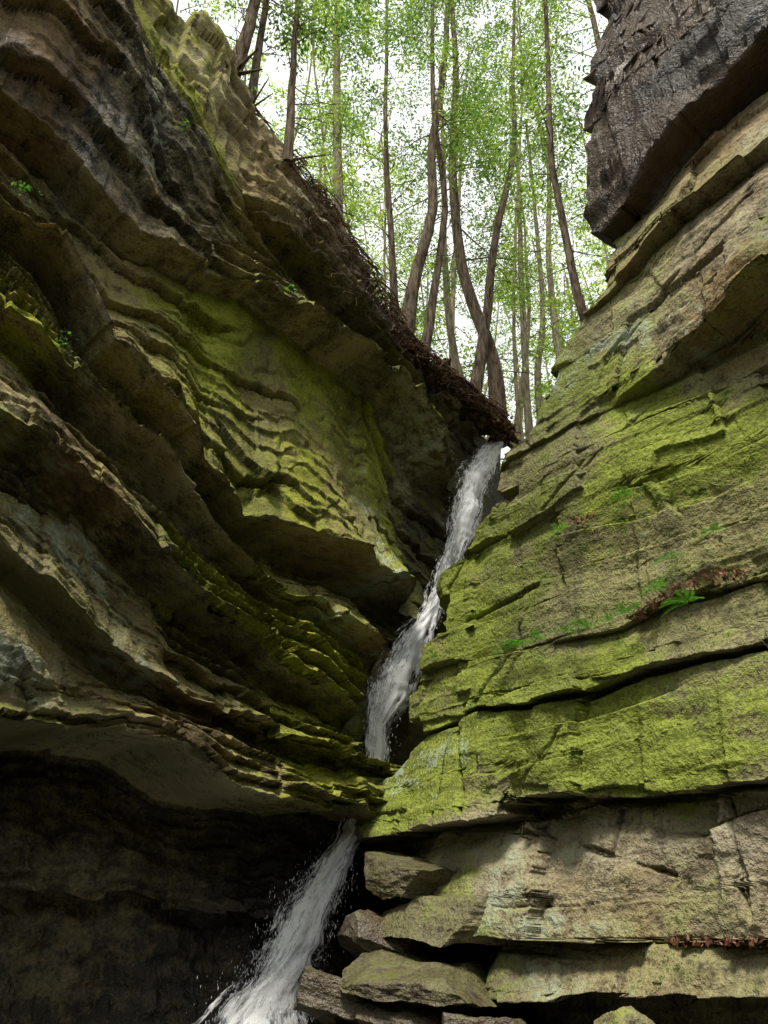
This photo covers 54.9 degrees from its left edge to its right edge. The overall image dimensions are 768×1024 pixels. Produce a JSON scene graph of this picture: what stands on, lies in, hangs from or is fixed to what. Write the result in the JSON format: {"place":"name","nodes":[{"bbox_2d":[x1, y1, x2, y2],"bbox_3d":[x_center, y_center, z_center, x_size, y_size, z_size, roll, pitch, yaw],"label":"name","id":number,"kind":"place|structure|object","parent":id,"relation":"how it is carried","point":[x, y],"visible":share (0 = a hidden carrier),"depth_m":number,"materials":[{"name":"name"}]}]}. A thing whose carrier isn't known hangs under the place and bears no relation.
{"place":"outdoors","nodes":[
{"label":"outdoors","id":0,"kind":"place"},
{"bbox_2d":[0,0,544,1023],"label":"sandstone cliff","id":1,"kind":"structure","parent":0,"point":[192,774],"depth_m":8.77,"materials":[{"name":"brown stone"}]},
{"bbox_2d":[8,118,296,565],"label":"ledge plants","id":2,"kind":"object","parent":1,"relation":"on","point":[28,187],"visible":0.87,"depth_m":8.01,"materials":[{"name":"green plant"}]},
{"bbox_2d":[185,0,343,132],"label":"leaning tree","id":3,"kind":"object","parent":1,"relation":"on","point":[242,47],"visible":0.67,"depth_m":13.84,"materials":[{"name":"green plant"}]},
{"bbox_2d":[210,0,388,126],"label":"leaning tree","id":4,"kind":"object","parent":1,"relation":"on","point":[258,54],"visible":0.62,"depth_m":13.62,"materials":[{"name":"green plant"}]},
{"bbox_2d":[180,0,434,369],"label":"rim plants","id":5,"kind":"object","parent":1,"relation":"attached to","point":[251,89],"visible":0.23,"depth_m":12.46,"materials":[{"name":"green plant"}]},
{"bbox_2d":[249,0,407,208],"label":"hemlock tree","id":6,"kind":"object","parent":1,"relation":"on","point":[288,147],"visible":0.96,"depth_m":13.55,"materials":[{"name":"green plant"}]},
{"bbox_2d":[275,0,389,228],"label":"tree","id":7,"kind":"object","parent":1,"relation":"on","point":[337,152],"visible":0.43,"depth_m":19.99,"materials":[{"name":"green plant"}]},
{"bbox_2d":[283,0,443,328],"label":"hemlock tree","id":8,"kind":"object","parent":1,"relation":"on","point":[393,285],"visible":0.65,"depth_m":17.49,"materials":[{"name":"green plant"}]},
{"bbox_2d":[248,136,519,438],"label":"exposed tree roots","id":9,"kind":"object","parent":1,"relation":"attached to","point":[475,393],"visible":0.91,"depth_m":12.84,"materials":[{"name":"brown plant"}]},
{"bbox_2d":[361,0,517,343],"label":"hemlock tree","id":10,"kind":"object","parent":1,"relation":"on","point":[410,301],"visible":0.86,"depth_m":17.27,"materials":[{"name":"green plant"}]},
{"bbox_2d":[373,291,518,445],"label":"soil bank","id":11,"kind":"structure","parent":1,"relation":"on","point":[492,430],"depth_m":14.12,"materials":[{"name":"brown soil"}]},
{"bbox_2d":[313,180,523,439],"bbox_3d":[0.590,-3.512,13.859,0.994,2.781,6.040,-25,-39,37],"label":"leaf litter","id":12,"kind":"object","parent":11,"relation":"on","point":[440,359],"visible":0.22,"depth_m":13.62,"materials":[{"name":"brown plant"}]},
{"bbox_2d":[358,0,513,378],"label":"hemlock tree","id":13,"kind":"object","parent":11,"relation":"on","point":[427,334],"visible":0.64,"depth_m":18.41,"materials":[{"name":"green plant"}]},
{"bbox_2d":[352,0,556,463],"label":"hemlock tree","id":14,"kind":"object","parent":11,"relation":"on","point":[496,389],"visible":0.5,"depth_m":19.83,"materials":[{"name":"green plant"}]},
{"bbox_2d":[446,0,585,432],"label":"hemlock tree","id":15,"kind":"object","parent":11,"relation":"on","point":[478,372],"visible":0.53,"depth_m":19.77,"materials":[{"name":"green plant"}]},
{"bbox_2d":[200,435,506,1023],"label":"waterfall","id":16,"kind":"structure","parent":0,"point":[271,999],"depth_m":8.46,"materials":[{"name":"white liquid"}]},
{"bbox_2d":[171,0,615,465],"label":"sky","id":17,"kind":"structure","parent":0,"point":[271,64],"materials":[{"name":"white"}]},
{"bbox_2d":[354,0,767,1023],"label":"mossy sandstone cliff","id":18,"kind":"structure","parent":0,"point":[586,810],"depth_m":7.57,"materials":[{"name":"green stone"}]},
{"bbox_2d":[337,909,425,957],"bbox_3d":[-0.026,4.436,7.638,0.931,0.569,0.945,0,-30,0],"label":"rock slab","id":19,"kind":"object","parent":18,"relation":"attached to","point":[360,932],"visible":0.58,"depth_m":7.36,"materials":[{"name":"stone"}]},
{"bbox_2d":[175,0,613,468],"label":"distant trees","id":20,"kind":"object","parent":18,"relation":"on","point":[553,309],"visible":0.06,"depth_m":29.92,"materials":[{"name":"green plant"}]},
{"bbox_2d":[354,1000,479,1023],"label":"rock slab","id":21,"kind":"object","parent":18,"relation":"attached to","point":[376,1012],"visible":0.52,"depth_m":6.41,"materials":[{"name":"stone"}]},
{"bbox_2d":[339,949,504,1007],"bbox_3d":[0.409,4.293,6.842,1.452,0.470,1.214,-18,-35,29],"label":"rock slab","id":22,"kind":"object","parent":21,"relation":"on","point":[411,978],"visible":0.94,"depth_m":6.53,"materials":[{"name":"stone"}]},
{"bbox_2d":[381,894,513,947],"bbox_3d":[0.594,4.111,7.436,1.016,0.460,1.733,26,-39,-37],"label":"rock slab","id":23,"kind":"object","parent":18,"relation":"attached to","point":[445,920],"visible":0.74,"depth_m":7.01,"materials":[{"name":"stone"}]},
{"bbox_2d":[364,850,456,899],"bbox_3d":[0.426,3.919,7.945,1.292,0.602,1.312,0,-30,0],"label":"rock slab","id":24,"kind":"object","parent":23,"relation":"on","point":[389,874],"visible":0.73,"depth_m":7.51,"materials":[{"name":"stone"}]},
{"bbox_2d":[365,63,532,436],"bbox_3d":[1.850,-8.068,21.906,4.824,18.183,4.938,0,-30,0],"label":"hemlock tree","id":25,"kind":"object","parent":18,"relation":"on","point":[453,349],"visible":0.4,"depth_m":21.31,"materials":[{"name":"green plant"}]},
{"bbox_2d":[440,1011,526,1023],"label":"wet rock ledge","id":26,"kind":"object","parent":18,"relation":"attached to","point":[446,1017],"visible":0.94,"depth_m":5.98,"materials":[{"name":"stone"}]},
{"bbox_2d":[493,640,524,655],"bbox_3d":[1.367,1.462,8.000,0.178,0.140,0.457,23,-37,-34],"label":"fern","id":27,"kind":"object","parent":18,"relation":"on","point":[514,643],"visible":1,"depth_m":8.03,"materials":[{"name":"green plant"}]},
{"bbox_2d":[464,63,577,437],"bbox_3d":[4.852,-8.155,25.849,5.010,22.186,5.052,25,-38,-36],"label":"hemlock tree","id":28,"kind":"object","parent":18,"relation":"on","point":[528,421],"visible":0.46,"depth_m":25.37,"materials":[{"name":"green plant"}]},
{"bbox_2d":[467,103,586,417],"bbox_3d":[6.212,-8.150,27.359,5.483,22.515,4.763,-25,-38,36],"label":"hemlock tree","id":29,"kind":"object","parent":18,"relation":"on","point":[537,367],"visible":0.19,"depth_m":27.75,"materials":[{"name":"green plant"}]},
{"bbox_2d":[447,0,608,322],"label":"hemlock tree","id":30,"kind":"object","parent":18,"relation":"on","point":[548,114],"visible":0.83,"depth_m":15.29,"materials":[{"name":"green plant"}]},
{"bbox_2d":[519,630,545,646],"bbox_3d":[1.578,1.329,7.786,0.175,0.119,0.372,16,-34,-25],"label":"fern","id":31,"kind":"object","parent":18,"relation":"on","point":[532,633],"visible":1,"depth_m":7.80,"materials":[{"name":"green plant"}]},
{"bbox_2d":[548,523,568,534],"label":"fern","id":32,"kind":"object","parent":18,"relation":"on","point":[562,526],"visible":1,"depth_m":8.23,"materials":[{"name":"green plant"}]},
{"bbox_2d":[510,0,608,234],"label":"hemlock tree","id":33,"kind":"object","parent":18,"relation":"on","point":[594,27],"visible":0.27,"depth_m":20.84,"materials":[{"name":"green plant"}]},
{"bbox_2d":[548,625,573,633],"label":"fern","id":34,"kind":"object","parent":18,"relation":"on","point":[567,628],"visible":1,"depth_m":7.55,"materials":[{"name":"green plant"}]},
{"bbox_2d":[566,512,592,524],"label":"leaf litter","id":35,"kind":"object","parent":18,"relation":"on","point":[578,521],"visible":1,"depth_m":8.10,"materials":[{"name":"brown plant"}]},
{"bbox_2d":[566,619,595,633],"bbox_3d":[1.969,1.150,7.341,0.324,0.133,0.172,-19,-35,30],"label":"fern","id":36,"kind":"object","parent":18,"relation":"on","point":[580,621],"visible":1,"depth_m":7.36,"materials":[{"name":"green plant"}]},
{"bbox_2d":[596,614,613,623],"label":"fern","id":37,"kind":"object","parent":18,"relation":"on","point":[607,615],"visible":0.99,"depth_m":7.19,"materials":[{"name":"green plant"}]},
{"bbox_2d":[603,603,633,619],"bbox_3d":[2.254,0.959,7.059,0.166,0.130,0.320,19,-35,-29],"label":"fern","id":38,"kind":"object","parent":18,"relation":"on","point":[620,608],"visible":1,"depth_m":7.08,"materials":[{"name":"green plant"}]},
{"bbox_2d":[607,486,631,504],"bbox_3d":[2.460,-0.176,7.692,0.173,0.130,0.309,14,-33,-23],"label":"fern","id":39,"kind":"object","parent":18,"relation":"on","point":[622,489],"visible":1,"depth_m":7.71,"materials":[{"name":"green plant"}]},
{"bbox_2d":[593,1006,654,1023],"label":"boulder","id":40,"kind":"object","parent":18,"relation":"on","point":[626,1015],"visible":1,"depth_m":4.79,"materials":[{"name":"stone"}]},
{"bbox_2d":[623,602,641,611],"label":"fern","id":41,"kind":"object","parent":18,"relation":"on","point":[637,604],"visible":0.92,"depth_m":7.01,"materials":[{"name":"green plant"}]},
{"bbox_2d":[635,578,668,601],"bbox_3d":[2.508,0.727,6.865,0.171,0.141,0.402,16,-34,-26],"label":"fern","id":42,"kind":"object","parent":18,"relation":"on","point":[655,586],"visible":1,"depth_m":6.89,"materials":[{"name":"green plant"}]},
{"bbox_2d":[653,550,682,564],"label":"fern","id":43,"kind":"object","parent":18,"relation":"on","point":[673,554],"visible":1,"depth_m":6.94,"materials":[{"name":"green plant"}]},
{"bbox_2d":[661,589,704,616],"bbox_3d":[2.654,0.796,6.555,0.195,0.176,0.419,21,-36,-32],"label":"fern","id":44,"kind":"object","parent":18,"relation":"on","point":[679,594],"visible":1,"depth_m":6.59,"materials":[{"name":"green plant"}]},
{"bbox_2d":[626,567,747,623],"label":"leaf litter","id":45,"kind":"object","parent":18,"relation":"on","point":[725,578],"visible":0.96,"depth_m":6.71,"materials":[{"name":"brown plant"}]},
{"bbox_2d":[694,523,728,544],"bbox_3d":[2.962,0.188,6.661,0.121,0.136,0.341,24,-38,-36],"label":"fern","id":46,"kind":"object","parent":18,"relation":"on","point":[712,526],"visible":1,"depth_m":6.69,"materials":[{"name":"green plant"}]},
{"bbox_2d":[664,935,767,949],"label":"leaf litter","id":47,"kind":"object","parent":18,"relation":"on","point":[728,942],"visible":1,"depth_m":5.32,"materials":[{"name":"brown plant"}]},
{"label":"wet rock ledge","id":48,"kind":"object","parent":18,"relation":"attached to","visible":0},
{"bbox_2d":[293,966,371,1023],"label":"rock slab","id":49,"kind":"object","parent":48,"relation":"on","point":[321,996],"visible":0.58,"depth_m":6.69,"materials":[{"name":"stone"}]}
]}

